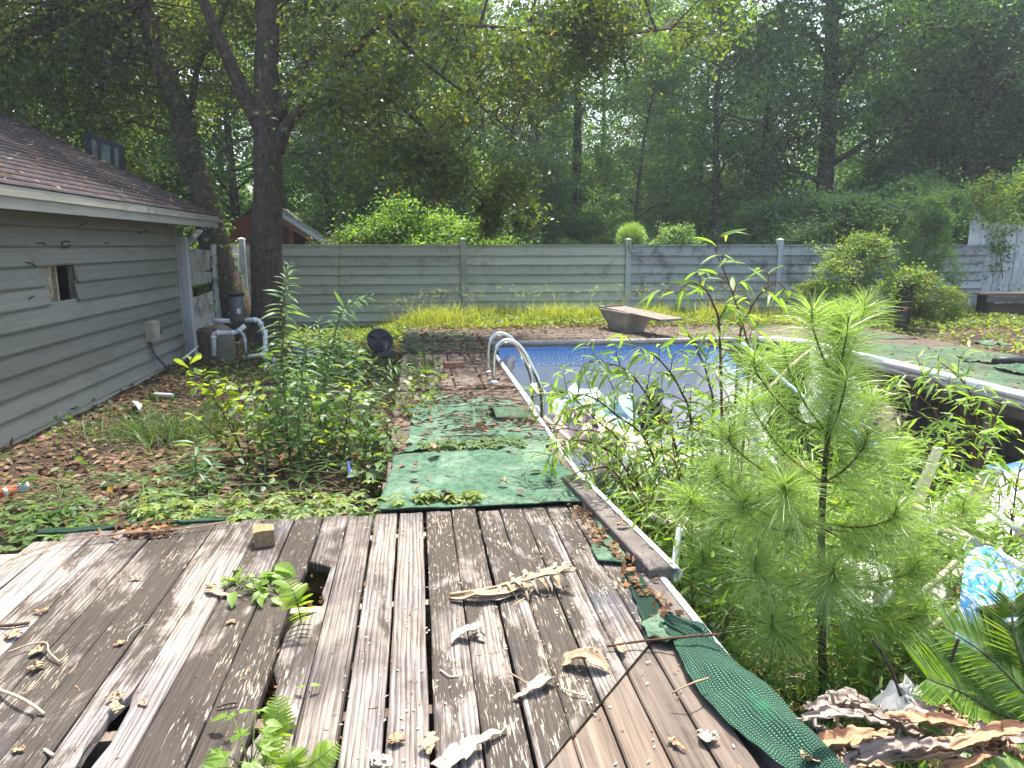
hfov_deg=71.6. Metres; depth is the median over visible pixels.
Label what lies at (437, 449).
dry leaf
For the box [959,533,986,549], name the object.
metal bracket
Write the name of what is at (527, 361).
pool ladder
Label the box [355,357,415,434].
tall weed
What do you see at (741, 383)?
plastic film
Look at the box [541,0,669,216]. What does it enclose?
forest tree
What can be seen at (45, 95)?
forest tree
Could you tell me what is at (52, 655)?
twig
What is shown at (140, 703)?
dry leaf
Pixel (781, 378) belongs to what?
vacuum pole
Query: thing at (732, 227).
forest shrub
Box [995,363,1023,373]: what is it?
turf carpet
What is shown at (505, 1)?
sky
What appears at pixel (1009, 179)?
forest shrub
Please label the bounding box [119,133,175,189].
forest shrub
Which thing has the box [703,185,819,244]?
forest shrub
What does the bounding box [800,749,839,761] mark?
dead leaf
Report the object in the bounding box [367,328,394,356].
ribbed plate
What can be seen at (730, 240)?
forest shrub
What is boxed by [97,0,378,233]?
forest tree
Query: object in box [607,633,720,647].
twig
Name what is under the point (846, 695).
dead leaf
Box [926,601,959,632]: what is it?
stick
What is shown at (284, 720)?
fern frond
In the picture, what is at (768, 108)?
forest tree
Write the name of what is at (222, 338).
pool filter
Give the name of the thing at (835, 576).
pine sapling
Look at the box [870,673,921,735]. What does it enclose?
plastic bag
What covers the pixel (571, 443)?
willow sapling
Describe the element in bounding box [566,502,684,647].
groove litter
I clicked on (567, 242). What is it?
forest shrub
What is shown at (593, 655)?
dry leaf
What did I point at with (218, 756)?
lobed seedling
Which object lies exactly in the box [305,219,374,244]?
garden bush
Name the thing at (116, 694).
dry leaf
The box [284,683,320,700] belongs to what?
sprig
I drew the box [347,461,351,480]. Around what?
blue stake
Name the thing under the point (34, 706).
twig
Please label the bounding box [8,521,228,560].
trailing stem
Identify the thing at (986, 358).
turf carpet
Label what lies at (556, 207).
forest shrub
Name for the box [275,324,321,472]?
tall weed
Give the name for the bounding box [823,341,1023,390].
turf carpet
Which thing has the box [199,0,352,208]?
forest tree
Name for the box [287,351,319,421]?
tall weed
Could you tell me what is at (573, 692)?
twig
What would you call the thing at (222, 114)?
forest tree
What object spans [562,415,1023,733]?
pool brush
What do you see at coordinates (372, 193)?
forest shrub
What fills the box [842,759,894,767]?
dead leaf
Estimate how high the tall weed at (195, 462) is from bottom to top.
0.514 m
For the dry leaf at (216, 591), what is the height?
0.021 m
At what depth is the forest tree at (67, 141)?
17.23 m
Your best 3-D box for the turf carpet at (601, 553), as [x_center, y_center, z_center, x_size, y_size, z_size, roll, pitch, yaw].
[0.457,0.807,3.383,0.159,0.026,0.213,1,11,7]
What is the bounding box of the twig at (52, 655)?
[8,642,59,662]
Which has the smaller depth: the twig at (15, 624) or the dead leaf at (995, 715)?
the dead leaf at (995, 715)
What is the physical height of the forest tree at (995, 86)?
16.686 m
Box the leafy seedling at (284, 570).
[220,562,296,607]
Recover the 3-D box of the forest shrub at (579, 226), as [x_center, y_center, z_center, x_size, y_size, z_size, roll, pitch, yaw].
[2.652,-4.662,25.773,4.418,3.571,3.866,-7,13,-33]
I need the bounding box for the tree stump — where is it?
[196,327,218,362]
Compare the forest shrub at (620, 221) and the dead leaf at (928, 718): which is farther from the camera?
the forest shrub at (620, 221)
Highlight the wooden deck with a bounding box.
[0,504,767,767]
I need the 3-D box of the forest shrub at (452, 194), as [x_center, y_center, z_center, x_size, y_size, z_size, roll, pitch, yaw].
[-2.007,-5.634,25.672,7.402,6.095,6.478,9,14,38]
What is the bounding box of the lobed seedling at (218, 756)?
[200,706,281,767]
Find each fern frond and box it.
[254,732,286,767]
[258,693,297,751]
[273,745,308,767]
[278,578,314,626]
[305,738,340,767]
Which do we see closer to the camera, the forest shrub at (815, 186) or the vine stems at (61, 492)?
the vine stems at (61, 492)
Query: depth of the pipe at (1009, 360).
8.61 m
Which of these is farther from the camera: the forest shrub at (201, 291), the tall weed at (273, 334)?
the forest shrub at (201, 291)
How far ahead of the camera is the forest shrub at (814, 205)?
20.90 m
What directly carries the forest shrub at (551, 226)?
on the ground at (314, 581)
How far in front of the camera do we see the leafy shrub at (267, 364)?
6.80 m
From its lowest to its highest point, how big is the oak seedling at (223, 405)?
0.926 m
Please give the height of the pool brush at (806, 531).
1.543 m
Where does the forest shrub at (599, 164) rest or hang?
on the ground at (314, 581)
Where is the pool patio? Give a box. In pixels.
[381,324,1023,528]
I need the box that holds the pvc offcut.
[154,393,173,396]
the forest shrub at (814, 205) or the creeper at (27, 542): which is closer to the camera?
the creeper at (27, 542)
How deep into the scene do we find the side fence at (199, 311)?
11.71 m
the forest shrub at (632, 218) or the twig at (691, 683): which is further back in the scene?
the forest shrub at (632, 218)
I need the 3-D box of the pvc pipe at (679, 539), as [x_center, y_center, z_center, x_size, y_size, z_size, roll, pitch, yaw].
[0.764,0.761,3.284,0.036,0.173,0.139,4,12,20]
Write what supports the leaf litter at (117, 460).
on the ground at (314, 581)
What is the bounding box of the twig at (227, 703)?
[217,701,237,707]
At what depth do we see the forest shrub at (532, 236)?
20.67 m
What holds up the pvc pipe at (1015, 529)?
on the pool brush at (1015, 551)
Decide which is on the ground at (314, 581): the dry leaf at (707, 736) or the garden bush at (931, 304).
the garden bush at (931, 304)
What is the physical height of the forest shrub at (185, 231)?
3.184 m
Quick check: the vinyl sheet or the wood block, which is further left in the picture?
the wood block
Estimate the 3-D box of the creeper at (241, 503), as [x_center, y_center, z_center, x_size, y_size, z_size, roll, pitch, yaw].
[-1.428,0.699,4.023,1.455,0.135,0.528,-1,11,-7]
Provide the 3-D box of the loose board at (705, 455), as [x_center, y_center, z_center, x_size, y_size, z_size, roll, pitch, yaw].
[1.465,0.572,5.603,0.140,0.103,0.791,10,15,42]
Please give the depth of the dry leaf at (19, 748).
2.07 m
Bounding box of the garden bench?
[964,291,1023,316]
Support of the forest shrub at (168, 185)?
on the ground at (314, 581)
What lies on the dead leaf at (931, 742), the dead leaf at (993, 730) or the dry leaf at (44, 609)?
the dead leaf at (993, 730)
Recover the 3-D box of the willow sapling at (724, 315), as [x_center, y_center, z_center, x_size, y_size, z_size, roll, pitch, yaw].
[1.123,0.404,3.735,1.001,2.384,0.461,-7,13,-33]
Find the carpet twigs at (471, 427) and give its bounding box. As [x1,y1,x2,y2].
[430,384,561,445]
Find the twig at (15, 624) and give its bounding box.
[0,621,29,627]
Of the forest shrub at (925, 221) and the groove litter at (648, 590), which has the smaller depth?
the groove litter at (648, 590)
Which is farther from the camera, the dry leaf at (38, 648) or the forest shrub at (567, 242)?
the forest shrub at (567, 242)
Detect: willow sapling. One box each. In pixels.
[516,366,683,552]
[531,322,750,605]
[604,399,767,637]
[635,229,790,641]
[863,340,1023,569]
[946,424,1023,557]
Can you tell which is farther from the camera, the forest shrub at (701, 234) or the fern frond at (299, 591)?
the forest shrub at (701, 234)
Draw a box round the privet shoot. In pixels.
[670,557,749,656]
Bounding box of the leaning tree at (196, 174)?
[0,0,255,341]
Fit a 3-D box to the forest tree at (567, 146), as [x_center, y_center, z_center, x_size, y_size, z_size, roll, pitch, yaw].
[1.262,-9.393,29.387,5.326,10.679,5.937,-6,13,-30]
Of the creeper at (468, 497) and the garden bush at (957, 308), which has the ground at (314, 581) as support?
the garden bush at (957, 308)
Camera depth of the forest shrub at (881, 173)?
25.57 m
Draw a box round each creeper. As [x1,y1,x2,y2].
[0,463,233,542]
[0,491,381,550]
[131,479,387,525]
[386,489,485,506]
[415,435,527,451]
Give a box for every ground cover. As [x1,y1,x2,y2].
[0,323,406,554]
[278,304,1023,348]
[887,318,1023,355]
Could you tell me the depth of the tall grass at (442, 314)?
13.95 m
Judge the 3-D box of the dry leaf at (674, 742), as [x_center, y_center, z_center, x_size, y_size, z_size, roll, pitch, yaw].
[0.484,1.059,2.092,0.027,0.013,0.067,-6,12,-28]
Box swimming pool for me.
[490,336,1023,767]
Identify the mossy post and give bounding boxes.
[893,279,914,330]
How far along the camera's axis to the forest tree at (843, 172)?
30.10 m
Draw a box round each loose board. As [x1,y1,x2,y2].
[609,426,684,463]
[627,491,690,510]
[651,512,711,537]
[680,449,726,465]
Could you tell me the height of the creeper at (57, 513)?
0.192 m
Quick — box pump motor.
[292,342,315,365]
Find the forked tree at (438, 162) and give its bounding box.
[0,0,776,347]
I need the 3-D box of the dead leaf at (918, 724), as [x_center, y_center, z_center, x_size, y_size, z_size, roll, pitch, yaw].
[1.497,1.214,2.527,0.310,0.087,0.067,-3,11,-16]
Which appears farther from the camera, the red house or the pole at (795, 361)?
the red house
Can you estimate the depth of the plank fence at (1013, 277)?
16.49 m
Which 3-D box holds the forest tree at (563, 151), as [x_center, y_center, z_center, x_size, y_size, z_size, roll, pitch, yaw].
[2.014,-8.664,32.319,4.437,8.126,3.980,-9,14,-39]
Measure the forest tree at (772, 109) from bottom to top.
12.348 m
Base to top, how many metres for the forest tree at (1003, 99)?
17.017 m
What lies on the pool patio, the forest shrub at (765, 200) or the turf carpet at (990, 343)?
the turf carpet at (990, 343)
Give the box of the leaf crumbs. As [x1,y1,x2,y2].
[6,513,740,767]
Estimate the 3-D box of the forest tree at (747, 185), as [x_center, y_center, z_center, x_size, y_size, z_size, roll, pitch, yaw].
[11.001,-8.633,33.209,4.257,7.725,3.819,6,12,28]
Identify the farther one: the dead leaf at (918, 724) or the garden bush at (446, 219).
the garden bush at (446, 219)
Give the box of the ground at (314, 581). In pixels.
[0,311,1023,767]
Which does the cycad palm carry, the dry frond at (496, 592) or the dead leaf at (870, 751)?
the dead leaf at (870, 751)
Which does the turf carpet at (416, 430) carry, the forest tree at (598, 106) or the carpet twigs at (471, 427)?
the carpet twigs at (471, 427)
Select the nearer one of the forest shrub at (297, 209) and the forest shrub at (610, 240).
the forest shrub at (610, 240)
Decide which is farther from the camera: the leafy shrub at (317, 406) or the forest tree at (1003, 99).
the forest tree at (1003, 99)
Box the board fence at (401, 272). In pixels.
[245,238,985,330]
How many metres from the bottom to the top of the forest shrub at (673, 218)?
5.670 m
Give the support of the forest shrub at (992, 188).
on the ground at (314, 581)
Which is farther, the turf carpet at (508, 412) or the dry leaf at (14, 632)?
the turf carpet at (508, 412)
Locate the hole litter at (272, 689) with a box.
[268,582,364,694]
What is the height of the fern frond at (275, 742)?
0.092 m
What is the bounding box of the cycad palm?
[903,582,1023,767]
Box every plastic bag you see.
[547,383,641,429]
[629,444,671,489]
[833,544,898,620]
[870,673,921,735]
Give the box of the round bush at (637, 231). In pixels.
[615,220,647,244]
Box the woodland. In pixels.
[182,76,955,236]
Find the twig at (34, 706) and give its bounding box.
[0,688,45,715]
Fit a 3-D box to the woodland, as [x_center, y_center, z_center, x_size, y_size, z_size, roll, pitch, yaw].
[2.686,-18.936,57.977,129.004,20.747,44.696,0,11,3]
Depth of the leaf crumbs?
2.56 m
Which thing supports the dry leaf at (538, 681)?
on the wooden deck
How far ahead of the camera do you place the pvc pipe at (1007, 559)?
3.49 m
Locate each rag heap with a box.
[548,402,613,449]
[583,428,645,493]
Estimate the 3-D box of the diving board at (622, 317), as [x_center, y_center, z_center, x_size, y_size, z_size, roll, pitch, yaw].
[2.148,-1.077,12.129,0.505,0.426,1.749,-6,12,-26]
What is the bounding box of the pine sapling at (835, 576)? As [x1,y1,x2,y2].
[649,282,1013,695]
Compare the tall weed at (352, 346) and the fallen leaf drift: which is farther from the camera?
the tall weed at (352, 346)
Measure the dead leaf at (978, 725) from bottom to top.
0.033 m
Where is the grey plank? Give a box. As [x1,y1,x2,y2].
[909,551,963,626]
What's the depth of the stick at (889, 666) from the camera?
2.58 m
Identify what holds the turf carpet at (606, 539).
on the wooden deck
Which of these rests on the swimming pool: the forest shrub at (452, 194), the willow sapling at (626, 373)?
the willow sapling at (626, 373)
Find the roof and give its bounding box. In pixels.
[0,116,213,214]
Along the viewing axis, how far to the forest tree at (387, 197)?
22.72 m
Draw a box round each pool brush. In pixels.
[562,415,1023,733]
[612,453,939,629]
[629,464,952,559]
[812,571,1020,710]
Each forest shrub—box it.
[69,89,252,222]
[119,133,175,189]
[176,163,251,222]
[176,196,241,317]
[192,236,235,295]
[224,190,252,223]
[287,199,323,221]
[291,208,338,243]
[300,142,377,235]
[306,139,399,231]
[328,170,446,244]
[361,210,429,244]
[365,146,517,241]
[393,144,549,244]
[467,182,571,243]
[498,223,562,244]
[527,213,569,244]
[536,172,606,241]
[541,142,653,241]
[543,205,618,244]
[546,236,593,244]
[584,223,658,244]
[593,214,660,243]
[607,212,661,244]
[639,185,694,237]
[648,220,708,244]
[651,221,713,244]
[674,169,752,244]
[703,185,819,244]
[704,220,746,240]
[708,227,764,244]
[741,190,817,241]
[744,226,830,244]
[760,182,862,243]
[768,179,928,302]
[789,168,849,197]
[831,146,951,228]
[860,222,903,239]
[876,171,1023,302]
[880,162,1004,237]
[882,187,978,313]
[896,170,987,219]
[947,212,1022,276]
[958,196,1023,221]
[965,154,1023,224]
[975,174,1017,202]
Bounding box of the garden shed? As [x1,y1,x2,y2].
[0,112,218,449]
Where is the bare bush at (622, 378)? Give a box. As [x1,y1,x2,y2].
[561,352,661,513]
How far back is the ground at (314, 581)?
5.93 m
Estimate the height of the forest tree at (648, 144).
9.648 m
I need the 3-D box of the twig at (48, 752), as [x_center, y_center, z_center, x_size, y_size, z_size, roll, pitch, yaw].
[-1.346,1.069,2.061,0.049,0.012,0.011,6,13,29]
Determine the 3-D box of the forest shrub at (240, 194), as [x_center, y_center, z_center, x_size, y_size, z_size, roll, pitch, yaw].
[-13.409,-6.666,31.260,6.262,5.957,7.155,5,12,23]
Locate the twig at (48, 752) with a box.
[42,748,54,756]
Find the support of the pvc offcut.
on the ground at (314, 581)
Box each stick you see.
[830,691,840,756]
[871,638,902,696]
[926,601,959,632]
[929,638,959,704]
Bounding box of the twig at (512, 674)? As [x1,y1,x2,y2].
[509,672,527,682]
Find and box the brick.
[443,361,463,368]
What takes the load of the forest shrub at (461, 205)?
on the ground at (314, 581)
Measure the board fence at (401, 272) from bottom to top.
1.922 m
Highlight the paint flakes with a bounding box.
[329,519,734,766]
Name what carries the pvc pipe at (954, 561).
on the pool brush at (1015, 551)
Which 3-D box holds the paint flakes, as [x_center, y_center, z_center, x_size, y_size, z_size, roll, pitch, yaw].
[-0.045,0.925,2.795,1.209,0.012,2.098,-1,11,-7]
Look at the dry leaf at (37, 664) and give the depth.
2.48 m
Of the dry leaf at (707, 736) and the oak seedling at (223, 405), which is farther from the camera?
the oak seedling at (223, 405)
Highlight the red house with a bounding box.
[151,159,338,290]
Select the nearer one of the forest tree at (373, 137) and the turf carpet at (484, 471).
the turf carpet at (484, 471)
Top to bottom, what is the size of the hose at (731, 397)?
0.514 m
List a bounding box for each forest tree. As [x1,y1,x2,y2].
[0,0,151,157]
[0,0,293,191]
[0,7,166,148]
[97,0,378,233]
[143,4,292,208]
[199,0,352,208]
[214,113,306,202]
[226,0,454,239]
[279,0,521,220]
[288,66,337,219]
[315,19,442,189]
[330,4,492,184]
[354,2,538,168]
[368,48,522,216]
[396,0,574,222]
[449,0,694,239]
[467,1,626,244]
[481,63,602,229]
[529,112,598,215]
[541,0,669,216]
[552,18,715,242]
[587,23,757,229]
[593,0,742,233]
[595,0,836,244]
[611,100,708,215]
[624,0,803,243]
[642,0,893,242]
[654,0,1023,234]
[703,0,887,241]
[719,63,775,177]
[720,124,791,224]
[785,21,888,188]
[803,0,968,193]
[812,0,1023,194]
[815,0,1023,175]
[816,0,1023,200]
[900,10,1023,200]
[905,0,1023,197]
[935,0,1022,171]
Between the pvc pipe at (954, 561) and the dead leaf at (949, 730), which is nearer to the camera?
the dead leaf at (949, 730)
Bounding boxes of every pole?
[741,342,844,425]
[770,343,820,385]
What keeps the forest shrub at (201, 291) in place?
on the ground at (314, 581)
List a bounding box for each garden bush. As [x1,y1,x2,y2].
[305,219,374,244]
[330,186,445,244]
[410,202,503,244]
[423,206,527,279]
[779,275,858,313]
[802,217,907,317]
[872,259,962,323]
[935,283,972,320]
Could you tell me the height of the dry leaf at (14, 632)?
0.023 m
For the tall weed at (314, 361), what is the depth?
5.82 m
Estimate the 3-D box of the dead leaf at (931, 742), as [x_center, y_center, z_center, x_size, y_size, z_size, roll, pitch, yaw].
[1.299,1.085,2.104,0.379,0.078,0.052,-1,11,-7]
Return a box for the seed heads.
[372,280,815,306]
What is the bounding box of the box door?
[153,321,160,339]
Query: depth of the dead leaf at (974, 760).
2.16 m
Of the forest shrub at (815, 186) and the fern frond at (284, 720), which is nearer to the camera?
the fern frond at (284, 720)
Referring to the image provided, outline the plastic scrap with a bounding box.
[127,401,141,412]
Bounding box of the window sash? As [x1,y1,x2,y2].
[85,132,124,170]
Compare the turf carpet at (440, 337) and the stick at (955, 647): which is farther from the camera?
the turf carpet at (440, 337)
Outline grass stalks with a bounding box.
[371,284,812,329]
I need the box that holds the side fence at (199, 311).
[177,230,248,356]
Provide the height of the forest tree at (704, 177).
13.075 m
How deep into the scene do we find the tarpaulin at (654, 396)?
7.16 m
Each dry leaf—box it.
[4,628,22,637]
[12,745,25,751]
[26,660,44,668]
[28,641,47,655]
[33,606,49,611]
[106,690,124,700]
[109,700,124,713]
[112,639,125,644]
[138,701,147,705]
[204,588,240,595]
[205,583,218,586]
[226,619,236,623]
[287,704,298,721]
[370,749,392,767]
[387,732,404,743]
[419,731,438,754]
[428,443,440,452]
[430,724,506,767]
[450,622,485,643]
[469,632,485,640]
[512,673,556,700]
[561,647,610,671]
[614,637,626,654]
[617,519,629,525]
[667,736,685,750]
[696,728,720,741]
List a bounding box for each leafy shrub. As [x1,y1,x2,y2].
[238,376,387,475]
[256,347,386,428]
[336,418,410,498]
[373,342,447,446]
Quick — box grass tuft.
[27,395,292,460]
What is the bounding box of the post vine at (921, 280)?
[874,257,960,327]
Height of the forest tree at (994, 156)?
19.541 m
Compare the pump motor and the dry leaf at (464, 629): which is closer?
the dry leaf at (464, 629)
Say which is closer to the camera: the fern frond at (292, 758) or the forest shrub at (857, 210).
the fern frond at (292, 758)
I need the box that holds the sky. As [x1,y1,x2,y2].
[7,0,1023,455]
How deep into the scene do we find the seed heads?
13.96 m
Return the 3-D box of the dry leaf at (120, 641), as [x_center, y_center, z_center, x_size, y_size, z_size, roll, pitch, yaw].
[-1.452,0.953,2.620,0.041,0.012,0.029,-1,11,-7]
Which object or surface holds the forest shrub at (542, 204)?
on the ground at (314, 581)
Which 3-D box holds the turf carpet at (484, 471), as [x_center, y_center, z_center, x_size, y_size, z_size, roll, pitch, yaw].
[-0.220,0.559,4.551,1.205,0.042,1.244,-1,11,-7]
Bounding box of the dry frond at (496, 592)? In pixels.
[449,561,576,604]
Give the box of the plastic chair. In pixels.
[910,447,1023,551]
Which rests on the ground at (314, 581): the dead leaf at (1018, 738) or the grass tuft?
the grass tuft
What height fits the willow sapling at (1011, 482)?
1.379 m
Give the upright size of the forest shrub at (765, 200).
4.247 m
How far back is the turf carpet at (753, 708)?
2.23 m
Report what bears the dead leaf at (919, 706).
on the cycad palm
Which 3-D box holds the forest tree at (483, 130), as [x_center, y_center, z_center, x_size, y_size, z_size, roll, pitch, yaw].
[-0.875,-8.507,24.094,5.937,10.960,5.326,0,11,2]
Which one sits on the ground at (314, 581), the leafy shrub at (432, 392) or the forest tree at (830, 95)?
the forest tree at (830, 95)
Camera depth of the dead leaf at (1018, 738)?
2.35 m
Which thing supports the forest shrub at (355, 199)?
on the ground at (314, 581)
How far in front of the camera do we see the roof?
8.69 m
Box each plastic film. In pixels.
[730,379,769,430]
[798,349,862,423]
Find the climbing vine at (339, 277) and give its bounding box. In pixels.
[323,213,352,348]
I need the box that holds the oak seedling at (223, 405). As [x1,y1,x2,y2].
[174,353,284,465]
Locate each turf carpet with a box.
[37,517,225,534]
[378,443,582,509]
[400,328,474,341]
[401,394,551,452]
[402,342,485,352]
[489,406,527,418]
[585,507,626,556]
[591,543,624,562]
[621,568,662,620]
[641,613,672,642]
[658,612,846,767]
[821,330,913,338]
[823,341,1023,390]
[956,353,1001,363]
[973,340,1009,345]
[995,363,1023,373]
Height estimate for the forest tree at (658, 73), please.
9.007 m
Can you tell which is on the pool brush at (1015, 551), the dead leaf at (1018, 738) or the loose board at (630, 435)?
the loose board at (630, 435)
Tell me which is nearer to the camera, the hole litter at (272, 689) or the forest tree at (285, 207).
the hole litter at (272, 689)
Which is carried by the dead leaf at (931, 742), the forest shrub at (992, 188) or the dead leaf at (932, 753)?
the dead leaf at (932, 753)
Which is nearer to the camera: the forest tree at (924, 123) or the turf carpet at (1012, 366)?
the turf carpet at (1012, 366)
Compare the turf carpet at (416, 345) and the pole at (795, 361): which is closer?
the pole at (795, 361)
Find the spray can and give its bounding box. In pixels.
[0,482,29,498]
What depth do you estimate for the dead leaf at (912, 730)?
2.32 m
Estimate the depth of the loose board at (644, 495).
4.44 m
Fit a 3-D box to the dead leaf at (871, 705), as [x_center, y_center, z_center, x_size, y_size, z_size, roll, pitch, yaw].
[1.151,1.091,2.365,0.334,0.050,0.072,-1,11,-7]
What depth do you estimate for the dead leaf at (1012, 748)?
2.11 m
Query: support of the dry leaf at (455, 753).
on the wooden deck
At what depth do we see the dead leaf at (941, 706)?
2.31 m
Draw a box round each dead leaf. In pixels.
[795,705,887,724]
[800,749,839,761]
[802,701,842,726]
[807,718,845,756]
[809,686,895,731]
[815,700,899,719]
[816,725,893,747]
[840,725,898,746]
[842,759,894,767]
[843,736,961,767]
[845,741,864,749]
[846,751,937,762]
[852,698,936,737]
[885,709,976,729]
[893,736,1006,757]
[902,735,988,760]
[903,698,940,712]
[904,721,923,726]
[905,732,973,762]
[934,749,1002,767]
[938,704,982,723]
[940,704,960,735]
[949,720,1023,749]
[952,712,1016,735]
[961,722,987,733]
[972,727,1023,759]
[1001,733,1023,744]
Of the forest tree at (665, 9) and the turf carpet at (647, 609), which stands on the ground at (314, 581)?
the forest tree at (665, 9)
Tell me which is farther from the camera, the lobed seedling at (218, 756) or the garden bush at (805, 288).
the garden bush at (805, 288)
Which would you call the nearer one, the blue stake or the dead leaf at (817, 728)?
the dead leaf at (817, 728)
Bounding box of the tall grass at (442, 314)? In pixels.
[338,298,968,341]
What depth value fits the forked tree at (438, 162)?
11.23 m
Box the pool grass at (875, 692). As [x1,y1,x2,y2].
[740,630,1022,767]
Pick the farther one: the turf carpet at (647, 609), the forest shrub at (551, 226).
the forest shrub at (551, 226)
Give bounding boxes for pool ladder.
[482,331,546,420]
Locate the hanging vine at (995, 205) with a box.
[966,160,1023,278]
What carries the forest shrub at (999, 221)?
on the ground at (314, 581)
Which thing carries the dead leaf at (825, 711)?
on the dead leaf at (851, 735)
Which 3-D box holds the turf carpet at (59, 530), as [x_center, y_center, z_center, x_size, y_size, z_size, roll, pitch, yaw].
[-1.986,0.743,3.737,0.912,0.030,0.063,-2,11,-10]
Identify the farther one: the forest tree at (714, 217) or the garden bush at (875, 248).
the forest tree at (714, 217)
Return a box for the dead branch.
[543,416,619,479]
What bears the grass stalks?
on the ground at (314, 581)
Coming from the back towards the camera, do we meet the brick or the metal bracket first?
the brick
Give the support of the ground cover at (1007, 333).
on the ground at (314, 581)
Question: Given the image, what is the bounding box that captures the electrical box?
[144,320,198,368]
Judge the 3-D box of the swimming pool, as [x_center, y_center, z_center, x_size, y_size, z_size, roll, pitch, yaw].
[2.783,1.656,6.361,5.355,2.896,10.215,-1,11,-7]
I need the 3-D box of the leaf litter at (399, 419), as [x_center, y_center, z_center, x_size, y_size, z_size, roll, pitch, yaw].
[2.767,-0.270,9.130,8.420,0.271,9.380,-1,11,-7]
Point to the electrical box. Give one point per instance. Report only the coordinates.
(153, 331)
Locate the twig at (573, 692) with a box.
[561,687,586,696]
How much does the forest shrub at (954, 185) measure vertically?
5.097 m
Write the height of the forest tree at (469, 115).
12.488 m
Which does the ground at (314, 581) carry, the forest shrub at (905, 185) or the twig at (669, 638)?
the forest shrub at (905, 185)
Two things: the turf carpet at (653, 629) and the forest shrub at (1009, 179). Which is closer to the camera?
the turf carpet at (653, 629)
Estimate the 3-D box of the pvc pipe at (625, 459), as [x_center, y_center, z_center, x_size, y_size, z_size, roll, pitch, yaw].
[0.698,0.565,4.518,0.047,0.282,0.285,7,13,31]
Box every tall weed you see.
[170,433,225,496]
[240,382,276,473]
[258,262,309,459]
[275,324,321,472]
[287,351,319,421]
[303,291,374,454]
[306,316,343,452]
[331,339,371,453]
[354,383,386,460]
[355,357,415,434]
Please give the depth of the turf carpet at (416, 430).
5.81 m
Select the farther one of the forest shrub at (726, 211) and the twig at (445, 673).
the forest shrub at (726, 211)
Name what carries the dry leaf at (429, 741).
on the wooden deck
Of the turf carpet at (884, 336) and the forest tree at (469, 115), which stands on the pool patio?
the turf carpet at (884, 336)
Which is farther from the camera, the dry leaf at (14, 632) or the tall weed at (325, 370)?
the tall weed at (325, 370)
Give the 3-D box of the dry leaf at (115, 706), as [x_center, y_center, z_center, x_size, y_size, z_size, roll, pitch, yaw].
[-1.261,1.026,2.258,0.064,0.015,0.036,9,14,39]
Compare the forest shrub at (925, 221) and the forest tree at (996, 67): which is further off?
the forest tree at (996, 67)
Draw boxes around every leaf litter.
[0,341,401,554]
[388,319,1022,494]
[682,541,984,767]
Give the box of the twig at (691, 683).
[671,677,708,693]
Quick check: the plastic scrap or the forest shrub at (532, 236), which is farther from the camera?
the forest shrub at (532, 236)
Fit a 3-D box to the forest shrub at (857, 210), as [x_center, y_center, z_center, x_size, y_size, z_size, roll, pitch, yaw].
[8.564,-2.996,17.694,5.117,4.089,4.989,1,11,3]
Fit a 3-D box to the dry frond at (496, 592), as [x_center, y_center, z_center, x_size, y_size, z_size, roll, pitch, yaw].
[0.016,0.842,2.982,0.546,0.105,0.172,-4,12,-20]
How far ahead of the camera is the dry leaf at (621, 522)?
3.57 m
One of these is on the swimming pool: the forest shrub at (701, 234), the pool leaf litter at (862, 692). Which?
the pool leaf litter at (862, 692)
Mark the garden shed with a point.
(90, 282)
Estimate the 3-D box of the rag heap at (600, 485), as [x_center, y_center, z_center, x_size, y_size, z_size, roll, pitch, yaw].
[0.710,0.512,4.991,0.445,0.339,0.795,2,11,9]
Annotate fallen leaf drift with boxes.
[96,515,178,539]
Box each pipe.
[610,447,631,498]
[672,527,682,566]
[909,549,965,602]
[985,504,1020,532]
[991,356,1023,364]
[998,550,1023,572]
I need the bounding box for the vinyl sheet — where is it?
[955,546,1023,654]
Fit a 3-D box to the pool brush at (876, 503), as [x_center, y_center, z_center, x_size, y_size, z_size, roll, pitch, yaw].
[2.608,1.364,7.061,4.370,1.352,3.120,-1,11,-7]
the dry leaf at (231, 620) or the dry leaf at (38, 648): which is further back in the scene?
the dry leaf at (231, 620)
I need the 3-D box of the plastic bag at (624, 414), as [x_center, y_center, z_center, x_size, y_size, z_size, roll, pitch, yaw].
[0.781,0.217,6.767,1.167,0.448,0.773,-3,11,-15]
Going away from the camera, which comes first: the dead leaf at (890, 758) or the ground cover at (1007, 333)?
the dead leaf at (890, 758)
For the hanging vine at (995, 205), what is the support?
attached to the plank fence at (1013, 277)
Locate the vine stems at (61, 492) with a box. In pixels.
[0,450,386,532]
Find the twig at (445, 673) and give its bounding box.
[439,669,458,677]
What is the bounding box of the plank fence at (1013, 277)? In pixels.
[964,214,1023,302]
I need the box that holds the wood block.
[253,523,274,547]
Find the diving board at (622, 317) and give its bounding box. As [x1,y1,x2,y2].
[598,305,682,332]
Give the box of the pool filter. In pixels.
[210,292,275,362]

